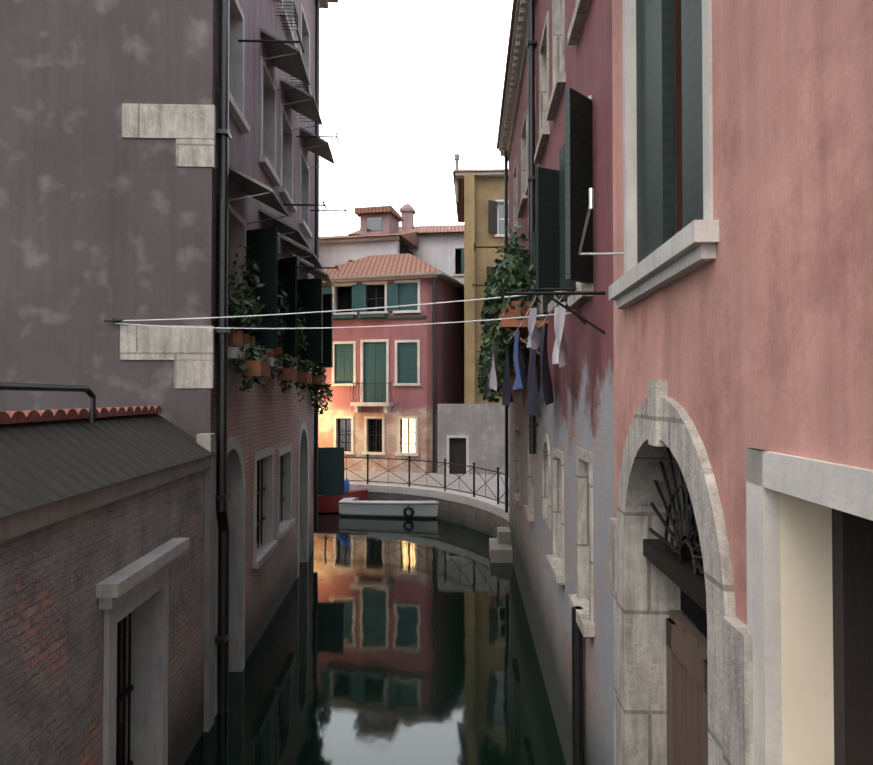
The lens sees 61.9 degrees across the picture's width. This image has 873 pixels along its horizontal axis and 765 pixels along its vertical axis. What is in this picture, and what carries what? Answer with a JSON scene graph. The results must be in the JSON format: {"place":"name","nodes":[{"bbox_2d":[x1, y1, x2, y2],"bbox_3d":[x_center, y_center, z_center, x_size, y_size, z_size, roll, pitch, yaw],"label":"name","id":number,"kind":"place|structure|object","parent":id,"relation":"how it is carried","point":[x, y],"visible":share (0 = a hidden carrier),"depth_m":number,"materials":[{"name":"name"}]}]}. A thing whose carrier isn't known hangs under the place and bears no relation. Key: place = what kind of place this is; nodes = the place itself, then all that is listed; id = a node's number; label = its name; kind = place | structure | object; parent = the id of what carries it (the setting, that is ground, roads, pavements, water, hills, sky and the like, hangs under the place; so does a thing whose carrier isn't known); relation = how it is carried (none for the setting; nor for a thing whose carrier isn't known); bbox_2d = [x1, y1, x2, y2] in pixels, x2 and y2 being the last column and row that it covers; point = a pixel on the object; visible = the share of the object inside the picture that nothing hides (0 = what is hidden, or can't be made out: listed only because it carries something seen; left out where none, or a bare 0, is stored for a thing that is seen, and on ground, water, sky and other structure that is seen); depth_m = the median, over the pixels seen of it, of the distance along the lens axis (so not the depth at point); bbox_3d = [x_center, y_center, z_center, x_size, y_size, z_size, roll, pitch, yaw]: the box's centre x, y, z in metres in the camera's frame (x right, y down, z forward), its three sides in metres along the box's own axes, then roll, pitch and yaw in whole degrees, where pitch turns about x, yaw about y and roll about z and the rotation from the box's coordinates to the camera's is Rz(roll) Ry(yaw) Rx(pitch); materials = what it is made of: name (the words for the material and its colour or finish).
{"place":"outdoors","nodes":[
{"label":"outdoors","id":0,"kind":"place"},
{"bbox_2d":[0,0,218,465],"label":"building wall","id":1,"kind":"structure","parent":0,"point":[101,219],"depth_m":8.59,"materials":[{"name":"paint"}]},
{"bbox_2d":[104,318,125,322],"bbox_3d":[-3.746,-0.723,8.536,0.275,0.060,0.098,0,-1,12],"label":"line pulley","id":2,"kind":"object","parent":1,"relation":"attached to","point":[114,320],"visible":0.87,"depth_m":8.51,"materials":[{"name":"metal"}]},
{"bbox_2d":[120,103,215,387],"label":"quoin stones","id":3,"kind":"object","parent":1,"relation":"attached to","point":[191,130],"visible":0.52,"depth_m":8.60,"materials":[{"name":"stone"}]},
{"bbox_2d":[115,291,571,328],"bbox_3d":[-1.151,-0.676,7.642,5.502,0.219,0.523,0,-1,24],"label":"clothes line","id":4,"kind":"object","parent":1,"relation":"attached to","point":[338,310],"visible":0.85,"depth_m":7.45,"materials":[{"name":"fabric"}]},
{"bbox_2d":[210,0,314,662],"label":"facade","id":5,"kind":"structure","parent":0,"point":[261,417],"depth_m":11.77,"materials":[{"name":"paint"}]},
{"bbox_2d":[214,0,311,716],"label":"stone","id":6,"kind":"object","parent":5,"relation":"attached to","point":[236,500],"visible":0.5,"depth_m":11.53,"materials":[{"name":"grey stone"}]},
{"bbox_2d":[228,226,257,542],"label":"window frames","id":7,"kind":"structure","parent":6,"relation":"attached to","point":[257,461],"depth_m":12.35,"materials":[{"name":"grey wood"}]},
{"bbox_2d":[257,455,284,548],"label":"window bars","id":8,"kind":"object","parent":6,"relation":"attached to","point":[261,492],"depth_m":12.15,"materials":[{"name":"metal"}]},
{"bbox_2d":[220,200,332,367],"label":"shutters","id":9,"kind":"object","parent":6,"relation":"attached to","point":[262,243],"visible":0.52,"depth_m":12.29,"materials":[{"name":"wood"}]},
{"bbox_2d":[228,330,324,384],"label":"flower pots","id":10,"kind":"object","parent":6,"relation":"on","point":[259,368],"visible":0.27,"depth_m":10.10,"materials":[{"name":"ceramic"}]},
{"bbox_2d":[228,245,332,413],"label":"climbing plants","id":11,"kind":"object","parent":10,"relation":"in","point":[246,297],"visible":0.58,"depth_m":10.05,"materials":[{"name":"green plant"}]},
{"bbox_2d":[228,28,334,288],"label":"canopies","id":12,"kind":"object","parent":6,"relation":"attached to","point":[286,58],"visible":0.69,"depth_m":12.49,"materials":[{"name":"metal"}]},
{"bbox_2d":[238,1,346,270],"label":"brackets","id":13,"kind":"object","parent":6,"relation":"attached to","point":[295,14],"visible":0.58,"depth_m":12.99,"materials":[{"name":"metal"}]},
{"bbox_2d":[215,0,319,714],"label":"downpipes","id":14,"kind":"object","parent":5,"relation":"attached to","point":[224,135],"visible":0.73,"depth_m":8.80,"materials":[{"name":"black metal"}]},
{"bbox_2d":[320,0,337,7],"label":"eave","id":15,"kind":"object","parent":5,"relation":"attached to","point":[323,3],"visible":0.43,"depth_m":18.55,"materials":[{"name":"stone"}]},
{"bbox_2d":[318,447,343,494],"bbox_3d":[-2.748,2.233,18.301,0.850,1.200,0.060,0,-1,-2],"label":"green board","id":16,"kind":"object","parent":5,"relation":"attached to","point":[330,470],"visible":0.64,"depth_m":18.27,"materials":[{"name":"green wood"}]},
{"bbox_2d":[319,240,398,270],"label":"building wall","id":17,"kind":"structure","parent":0,"point":[332,254],"depth_m":37.11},
{"bbox_2d":[319,236,412,262],"bbox_3d":[-4.164,-1.311,40.965,6.600,11.850,8.250,0,-1,14],"label":"roof eave","id":18,"kind":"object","parent":17,"relation":"attached to","point":[363,239],"depth_m":36.96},
{"bbox_2d":[319,231,418,248],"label":"roof","id":19,"kind":"structure","parent":17,"relation":"on","point":[408,240],"depth_m":37.91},
{"bbox_2d":[360,213,398,235],"bbox_3d":[-3.032,-8.125,38.989,1.600,1.400,1.800,0,-1,14],"label":"dormer","id":20,"kind":"object","parent":19,"relation":"on","point":[390,223],"visible":0.36,"depth_m":38.19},
{"bbox_2d":[367,217,381,230],"bbox_3d":[-3.250,-8.292,38.103,0.800,0.700,0.030,0,-1,14],"label":"dormer window","id":21,"kind":"structure","parent":20,"relation":"in","point":[374,224],"depth_m":38.08,"materials":[{"name":"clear glass"}]},
{"bbox_2d":[355,205,403,221],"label":"dormer roof","id":22,"kind":"structure","parent":20,"relation":"on","point":[391,210],"depth_m":37.92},
{"bbox_2d":[184,513,565,764],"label":"canal water","id":23,"kind":"structure","parent":0,"point":[395,641],"depth_m":10.37,"materials":[{"name":"green liquid"}]},
{"bbox_2d":[0,469,204,764],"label":"garden wall","id":24,"kind":"structure","parent":23,"relation":"in","point":[51,654],"depth_m":5.20,"materials":[{"name":"brick"}]},
{"bbox_2d":[0,433,215,731],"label":"band wall","id":25,"kind":"structure","parent":24,"relation":"attached to","point":[22,522],"depth_m":7.43,"materials":[{"name":"stone"}]},
{"bbox_2d":[0,413,214,517],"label":"lean-to roof","id":26,"kind":"structure","parent":25,"relation":"on","point":[43,462],"depth_m":5.66,"materials":[{"name":"grey metal"}]},
{"bbox_2d":[0,382,95,422],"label":"pipe","id":27,"kind":"object","parent":26,"relation":"on","point":[88,391],"visible":1,"depth_m":5.74,"materials":[{"name":"black metal"}]},
{"bbox_2d":[0,406,161,423],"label":"ridge tiles","id":28,"kind":"object","parent":26,"relation":"on","point":[8,417],"depth_m":6.11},
{"bbox_2d":[96,538,189,764],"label":"wall door stone","id":29,"kind":"object","parent":24,"relation":"attached to","point":[138,589],"visible":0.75,"depth_m":6.79,"materials":[{"name":"grey stone"}]},
{"bbox_2d":[116,613,133,764],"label":"bars","id":30,"kind":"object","parent":29,"relation":"on","point":[124,694],"depth_m":6.61,"materials":[{"name":"metal"}]},
{"bbox_2d":[318,490,367,512],"bbox_3d":[-4.362,3.973,24.327,4.200,0.850,1.500,0,-1,7],"label":"red boat","id":31,"kind":"object","parent":23,"relation":"on","point":[328,503],"visible":0.19,"depth_m":23.77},
{"bbox_2d":[344,478,349,492],"bbox_3d":[-3.080,3.512,23.991,0.435,0.720,0.377,0,-1,1],"label":"blue outboard cover","id":32,"kind":"object","parent":31,"relation":"on","point":[346,485],"visible":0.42,"depth_m":23.87,"materials":[{"name":"blue plastic"}]},
{"bbox_2d":[339,497,438,517],"bbox_3d":[-0.281,4.026,23.677,5.654,0.820,1.962,0,-1,1],"label":"boat","id":33,"kind":"object","parent":23,"relation":"on","point":[425,511],"visible":0.19,"depth_m":22.96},
{"bbox_2d":[353,497,394,500],"bbox_3d":[-1.235,3.961,23.704,2.688,0.450,1.360,0,-1,8],"label":"boat interior","id":34,"kind":"object","parent":33,"relation":"attached to","point":[356,499],"visible":0.04,"depth_m":23.18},
{"bbox_2d":[339,502,438,504],"bbox_3d":[-0.276,3.776,23.681,5.672,0.203,2.013,0,-1,1],"label":"boat gunwale","id":35,"kind":"object","parent":33,"relation":"attached to","point":[392,503],"visible":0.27,"depth_m":22.85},
{"bbox_2d":[403,506,413,517],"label":"boat fenders","id":36,"kind":"object","parent":33,"relation":"on","point":[406,514],"visible":0.5,"depth_m":22.68,"materials":[{"name":"rubber"}]},
{"bbox_2d":[368,492,508,537],"bbox_3d":[-4.971,4.208,23.809,17.490,1.160,3.497,-1,-1,28],"label":"quay face","id":37,"kind":"object","parent":23,"relation":"in","point":[480,520],"visible":0.07,"depth_m":21.70},
{"bbox_2d":[489,527,512,562],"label":"landing steps","id":38,"kind":"structure","parent":23,"relation":"in","point":[500,549],"depth_m":17.02,"materials":[{"name":"stone"}]},
{"bbox_2d":[318,276,438,472],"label":"building facade","id":39,"kind":"structure","parent":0,"point":[409,400],"depth_m":28.69,"materials":[{"name":"pink paint"}]},
{"bbox_2d":[339,286,384,450],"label":"window panes","id":40,"kind":"structure","parent":39,"relation":"on","point":[372,294],"depth_m":29.17,"materials":[{"name":"black glass"}]},
{"bbox_2d":[323,282,417,401],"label":"window shutters","id":41,"kind":"object","parent":39,"relation":"on","point":[374,373],"visible":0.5,"depth_m":28.92,"materials":[{"name":"green wood"}]},
{"bbox_2d":[350,402,393,412],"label":"balcony slab","id":42,"kind":"structure","parent":39,"relation":"attached to","point":[359,405],"depth_m":28.39,"materials":[{"name":"stone"}]},
{"bbox_2d":[350,383,392,401],"bbox_3d":[-2.542,0.398,28.590,1.590,0.765,0.608,0,-1,16],"label":"balcony railing","id":43,"kind":"object","parent":42,"relation":"on","point":[369,389],"visible":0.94,"depth_m":28.37,"materials":[{"name":"metal"}]},
{"bbox_2d":[338,284,408,452],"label":"window grilles","id":44,"kind":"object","parent":39,"relation":"in","point":[367,298],"depth_m":29.10,"materials":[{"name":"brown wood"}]},
{"bbox_2d":[337,419,414,452],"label":"window bars","id":45,"kind":"object","parent":39,"relation":"attached to","point":[376,431],"depth_m":28.88,"materials":[{"name":"metal"}]},
{"bbox_2d":[333,313,425,320],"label":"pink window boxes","id":46,"kind":"object","parent":39,"relation":"attached to","point":[361,316],"depth_m":28.75,"materials":[{"name":"wood"}]},
{"bbox_2d":[322,253,441,276],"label":"tiled roof","id":47,"kind":"structure","parent":39,"relation":"on","point":[389,264],"depth_m":29.69,"materials":[{"name":"orange tile"}]},
{"bbox_2d":[330,272,463,290],"bbox_3d":[-1.478,-4.095,33.188,6.300,0.080,9.350,0,-1,16],"label":"roof eave","id":48,"kind":"object","parent":39,"relation":"attached to","point":[449,279],"visible":0.21,"depth_m":28.69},
{"bbox_2d":[402,419,414,452],"bbox_3d":[-1.089,2.095,28.646,0.660,1.330,0.020,0,-1,16],"label":"lit window","id":49,"kind":"structure","parent":39,"relation":"in","point":[404,434],"depth_m":28.66,"materials":[{"name":"glass"}]},
{"bbox_2d":[323,275,436,455],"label":"window frames","id":50,"kind":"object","parent":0,"point":[399,418],"depth_m":28.90,"materials":[{"name":"white stone"}]},
{"bbox_2d":[319,0,512,236],"label":"sky","id":51,"kind":"structure","parent":0,"point":[406,87],"materials":[{"name":"white"}]},
{"bbox_2d":[344,471,508,504],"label":"walkway","id":52,"kind":"structure","parent":0,"point":[457,484],"depth_m":25.72,"materials":[{"name":"grey stone"}]},
{"bbox_2d":[344,454,508,505],"bbox_3d":[-0.979,2.889,22.560,10.200,1.030,1.997,-1,-1,43],"label":"quay railing","id":53,"kind":"object","parent":52,"relation":"on","point":[445,463],"visible":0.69,"depth_m":22.68,"materials":[{"name":"metal"}]},
{"bbox_2d":[349,482,508,520],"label":"quay kerb","id":54,"kind":"structure","parent":52,"relation":"on","point":[487,504],"depth_m":22.59,"materials":[{"name":"stone"}]},
{"bbox_2d":[432,277,434,472],"bbox_3d":[-0.106,-0.330,28.133,0.092,7.600,0.092,0,-1,-21],"label":"drainpipe","id":55,"kind":"object","parent":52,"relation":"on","point":[433,374],"visible":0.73,"depth_m":28.10,"materials":[{"name":"metal"}]},
{"bbox_2d":[408,233,463,283],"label":"building wall","id":56,"kind":"structure","parent":52,"relation":"on","point":[435,250],"depth_m":39.28,"materials":[{"name":"white paint"}]},
{"bbox_2d":[348,225,463,235],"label":"tiled roof","id":57,"kind":"structure","parent":56,"relation":"on","point":[445,229],"depth_m":40.20,"materials":[{"name":"orange tile"}]},
{"bbox_2d":[400,204,415,228],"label":"chimney","id":58,"kind":"object","parent":57,"relation":"on","point":[407,211],"visible":0.88,"depth_m":41.17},
{"bbox_2d":[442,212,453,224],"bbox_3d":[0.635,-8.695,39.785,0.752,1.370,0.422,0,-1,23],"label":"satellite dish","id":59,"kind":"object","parent":57,"relation":"on","point":[448,217],"visible":0.92,"depth_m":39.87,"materials":[{"name":"white paint"}]},
{"bbox_2d":[452,246,463,275],"bbox_3d":[1.356,-6.516,39.182,0.980,1.590,0.300,0,-1,7],"label":"window","id":60,"kind":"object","parent":56,"relation":"on","point":[454,274],"visible":0.5,"depth_m":39.15,"materials":[{"name":"white stone"}]},
{"bbox_2d":[455,249,460,273],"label":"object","id":61,"kind":"object","parent":56,"relation":"in","point":[458,261],"depth_m":39.57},
{"bbox_2d":[461,248,463,273],"bbox_3d":[1.518,-6.522,39.107,0.360,1.400,0.110,0,-1,7],"label":"window shutter","id":62,"kind":"object","parent":56,"relation":"attached to","point":[462,260],"visible":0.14,"depth_m":39.07,"materials":[{"name":"teal wood"}]},
{"bbox_2d":[464,174,474,403],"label":"building wall","id":63,"kind":"structure","parent":52,"relation":"on","point":[469,292],"depth_m":28.28,"materials":[{"name":"paint"}]},
{"bbox_2d":[437,404,508,474],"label":"alley wall","id":64,"kind":"structure","parent":52,"relation":"on","point":[482,426],"depth_m":27.75,"materials":[{"name":"grey paint"}]},
{"bbox_2d":[449,438,465,473],"bbox_3d":[0.818,2.812,27.951,0.650,1.390,0.050,0,-1,3],"label":"alley door","id":65,"kind":"structure","parent":64,"relation":"attached to","point":[457,450],"depth_m":27.93,"materials":[{"name":"brown wood"}]},
{"bbox_2d":[447,435,468,473],"bbox_3d":[0.813,2.760,27.863,0.856,1.490,0.255,0,-1,1],"label":"door frame","id":66,"kind":"object","parent":64,"relation":"attached to","point":[467,445],"visible":0.79,"depth_m":27.75,"materials":[{"name":"white stone"}]},
{"bbox_2d":[474,176,508,403],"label":"yellow house","id":67,"kind":"structure","parent":52,"relation":"on","point":[489,188],"depth_m":28.68,"materials":[{"name":"yellow paint"}]},
{"bbox_2d":[426,277,463,472],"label":"pink house","id":68,"kind":"structure","parent":0,"point":[450,356],"depth_m":29.89,"materials":[{"name":"pink paint"}]},
{"bbox_2d":[455,171,508,272],"bbox_3d":[2.298,-4.032,28.591,3.100,8.420,0.520,0,-1,3],"label":"trim","id":69,"kind":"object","parent":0,"point":[459,175],"depth_m":28.65,"materials":[{"name":"white stone"}]},
{"bbox_2d":[453,169,508,222],"bbox_3d":[2.504,-8.808,32.517,3.300,1.280,8.400,0,-1,3],"label":"roof gutter","id":70,"kind":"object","parent":69,"relation":"on","point":[460,209],"depth_m":31.61,"materials":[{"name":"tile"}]},
{"bbox_2d":[454,154,459,201],"bbox_3d":[0.819,-8.163,29.089,0.203,1.900,0.203,0,-1,-21],"label":"vent pipe","id":71,"kind":"object","parent":70,"relation":"attached to","point":[456,157],"visible":1,"depth_m":29.04,"materials":[{"name":"metal"}]},
{"bbox_2d":[487,200,496,292],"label":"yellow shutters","id":72,"kind":"object","parent":69,"relation":"attached to","point":[492,217],"visible":0.21,"depth_m":28.46,"materials":[{"name":"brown wood"}]},
{"bbox_2d":[496,203,508,271],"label":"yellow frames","id":73,"kind":"structure","parent":69,"relation":"attached to","point":[498,219],"depth_m":28.83,"materials":[{"name":"white paint"}]},
{"bbox_2d":[509,0,613,764],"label":"wall","id":74,"kind":"structure","parent":0,"point":[579,412],"depth_m":6.89,"materials":[{"name":"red paint"}]},
{"bbox_2d":[496,0,516,148],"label":"gutter","id":75,"kind":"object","parent":74,"relation":"on","point":[508,58],"depth_m":13.78,"materials":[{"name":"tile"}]},
{"bbox_2d":[499,0,535,160],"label":"cornice","id":76,"kind":"structure","parent":74,"relation":"attached to","point":[518,54],"depth_m":13.64,"materials":[{"name":"stone"}]},
{"bbox_2d":[497,301,547,374],"bbox_3d":[1.304,-0.580,13.397,0.608,0.760,8.300,0,-1,3],"label":"flower box","id":77,"kind":"object","parent":74,"relation":"attached to","point":[512,324],"visible":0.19,"depth_m":9.28,"materials":[{"name":"ceramic"}]},
{"bbox_2d":[476,225,541,402],"bbox_3d":[1.152,-1.114,13.115,0.870,3.028,8.298,0,-1,3],"label":"climbing plant","id":78,"kind":"object","parent":77,"relation":"on","point":[513,275],"visible":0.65,"depth_m":9.75,"materials":[{"name":"green plant"}]},
{"bbox_2d":[473,243,605,363],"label":"brackets","id":79,"kind":"object","parent":74,"relation":"attached to","point":[566,307],"visible":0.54,"depth_m":5.40,"materials":[{"name":"metal"}]},
{"bbox_2d":[492,295,563,342],"bbox_3d":[0.871,-0.586,8.135,0.407,0.098,5.450,0,-1,2],"label":"laundry line","id":80,"kind":"object","parent":79,"relation":"on","point":[524,317],"visible":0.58,"depth_m":6.46,"materials":[{"name":"fabric"}]},
{"bbox_2d":[485,359,492,398],"bbox_3d":[0.763,-0.131,10.493,0.130,0.730,0.500,0,-1,1],"label":"dark cloth","id":81,"kind":"object","parent":80,"relation":"hanging from","point":[487,389],"visible":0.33,"depth_m":10.37,"materials":[{"name":"grey fabric"}]},
{"bbox_2d":[489,341,498,390],"bbox_3d":[0.705,-0.196,8.921,0.110,0.600,0.508,0,-1,8],"label":"grey cloth","id":82,"kind":"object","parent":80,"relation":"hanging from","point":[493,382],"visible":1,"depth_m":8.80,"materials":[{"name":"grey fabric"}]},
{"bbox_2d":[502,344,512,405],"bbox_3d":[0.934,-0.085,9.504,0.143,0.800,0.701,0,-1,1],"label":"dark cloth","id":83,"kind":"object","parent":80,"relation":"hanging from","point":[507,398],"visible":0.92,"depth_m":9.35,"materials":[{"name":"grey fabric"}]},
{"bbox_2d":[513,330,524,389],"bbox_3d":[0.854,-0.222,7.521,0.137,0.600,0.500,0,-1,1],"label":"blue cloth","id":84,"kind":"object","parent":80,"relation":"hanging from","point":[519,382],"visible":1,"depth_m":7.42,"materials":[{"name":"blue fabric"}]},
{"bbox_2d":[521,346,524,371],"bbox_3d":[1.139,-0.208,10.084,0.131,0.570,0.501,0,-1,1],"label":"cloth","id":85,"kind":"object","parent":80,"relation":"hanging from","point":[522,352],"visible":0.06,"depth_m":9.87,"materials":[{"name":"black fabric"}]},
{"bbox_2d":[525,348,540,416],"bbox_3d":[1.085,-0.059,8.211,0.136,0.900,0.700,0,-1,1],"label":"dark cloth","id":86,"kind":"object","parent":80,"relation":"hanging from","point":[533,404],"visible":0.88,"depth_m":8.07,"materials":[{"name":"grey fabric"}]},
{"bbox_2d":[527,308,541,350],"bbox_3d":[0.777,-0.419,5.823,0.120,0.330,0.249,0,-1,1],"label":"grey cloth","id":87,"kind":"object","parent":80,"relation":"hanging from","point":[534,340],"visible":1,"depth_m":5.76,"materials":[{"name":"grey fabric"}]},
{"bbox_2d":[538,323,553,404],"bbox_3d":[1.021,-0.160,6.851,0.131,0.750,0.599,0,-1,1],"label":"dark cloth","id":88,"kind":"object","parent":80,"relation":"hanging from","point":[546,392],"visible":1,"depth_m":6.65,"materials":[{"name":"black fabric"}]},
{"bbox_2d":[552,302,568,367],"bbox_3d":[0.960,-0.357,5.668,0.110,0.500,0.368,0,-1,-5],"label":"white towel","id":89,"kind":"object","parent":80,"relation":"hanging from","point":[560,355],"visible":1,"depth_m":5.59,"materials":[{"name":"fabric"}]},
{"bbox_2d":[504,0,583,764],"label":"downpipes","id":90,"kind":"object","parent":74,"relation":"attached to","point":[577,706],"visible":0.73,"depth_m":10.63,"materials":[{"name":"black metal"}]},
{"bbox_2d":[510,0,594,636],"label":"stone","id":91,"kind":"object","parent":74,"relation":"attached to","point":[583,597],"visible":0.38,"depth_m":8.50,"materials":[{"name":"grey stone"}]},
{"bbox_2d":[510,87,592,317],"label":"shutters","id":92,"kind":"object","parent":91,"relation":"attached to","point":[562,203],"visible":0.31,"depth_m":5.89,"materials":[{"name":"wood"}]},
{"bbox_2d":[680,492,706,635],"bbox_3d":[1.685,2.106,3.719,0.390,4.200,1.700,0,-1,2],"label":"interior","id":93,"kind":"object","parent":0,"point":[695,613],"visible":0.1,"depth_m":4.31,"materials":[{"name":"black"}]},
{"bbox_2d":[612,0,872,624],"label":"wall","id":94,"kind":"structure","parent":0,"point":[757,333],"depth_m":2.44,"materials":[{"name":"paint"}]},
{"bbox_2d":[609,0,718,308],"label":"window stone","id":95,"kind":"object","parent":94,"relation":"attached to","point":[688,248],"visible":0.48,"depth_m":3.80,"materials":[{"name":"beige stone"}]},
{"bbox_2d":[578,188,623,254],"bbox_3d":[0.851,-0.877,4.137,0.276,0.100,1.255,0,-1,21],"label":"metal bracket","id":96,"kind":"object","parent":95,"relation":"attached to","point":[591,200],"depth_m":4.02,"materials":[{"name":"grey metal"}]},
{"bbox_2d":[636,0,702,263],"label":"window shutters","id":97,"kind":"object","parent":95,"relation":"attached to","point":[655,125],"depth_m":3.94,"materials":[{"name":"green wood"}]},
{"bbox_2d":[609,380,753,764],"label":"stone archway","id":98,"kind":"object","parent":94,"relation":"attached to","point":[646,595],"visible":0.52,"depth_m":4.36,"materials":[{"name":"grey stone"}]},
{"bbox_2d":[643,448,706,611],"bbox_3d":[1.316,0.672,3.772,0.110,0.790,1.640,0,-1,2],"label":"fan grille","id":99,"kind":"object","parent":98,"relation":"attached to","point":[671,562],"visible":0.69,"depth_m":3.90,"materials":[{"name":"metal"}]},
{"bbox_2d":[666,610,707,764],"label":"wooden door","id":100,"kind":"structure","parent":98,"relation":"in","point":[687,690],"depth_m":4.19,"materials":[{"name":"brown wood"}]},
{"bbox_2d":[780,492,833,764],"bbox_3d":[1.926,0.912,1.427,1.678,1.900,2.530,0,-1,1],"label":"door panel","id":101,"kind":"object","parent":94,"relation":"attached to","point":[807,686],"visible":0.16,"depth_m":2.43,"materials":[{"name":"beige paint"}]},
{"bbox_2d":[746,448,872,764],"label":"doorway frame","id":102,"kind":"object","parent":94,"relation":"attached to","point":[770,476],"depth_m":2.37,"materials":[{"name":"grey stone"}]}
]}

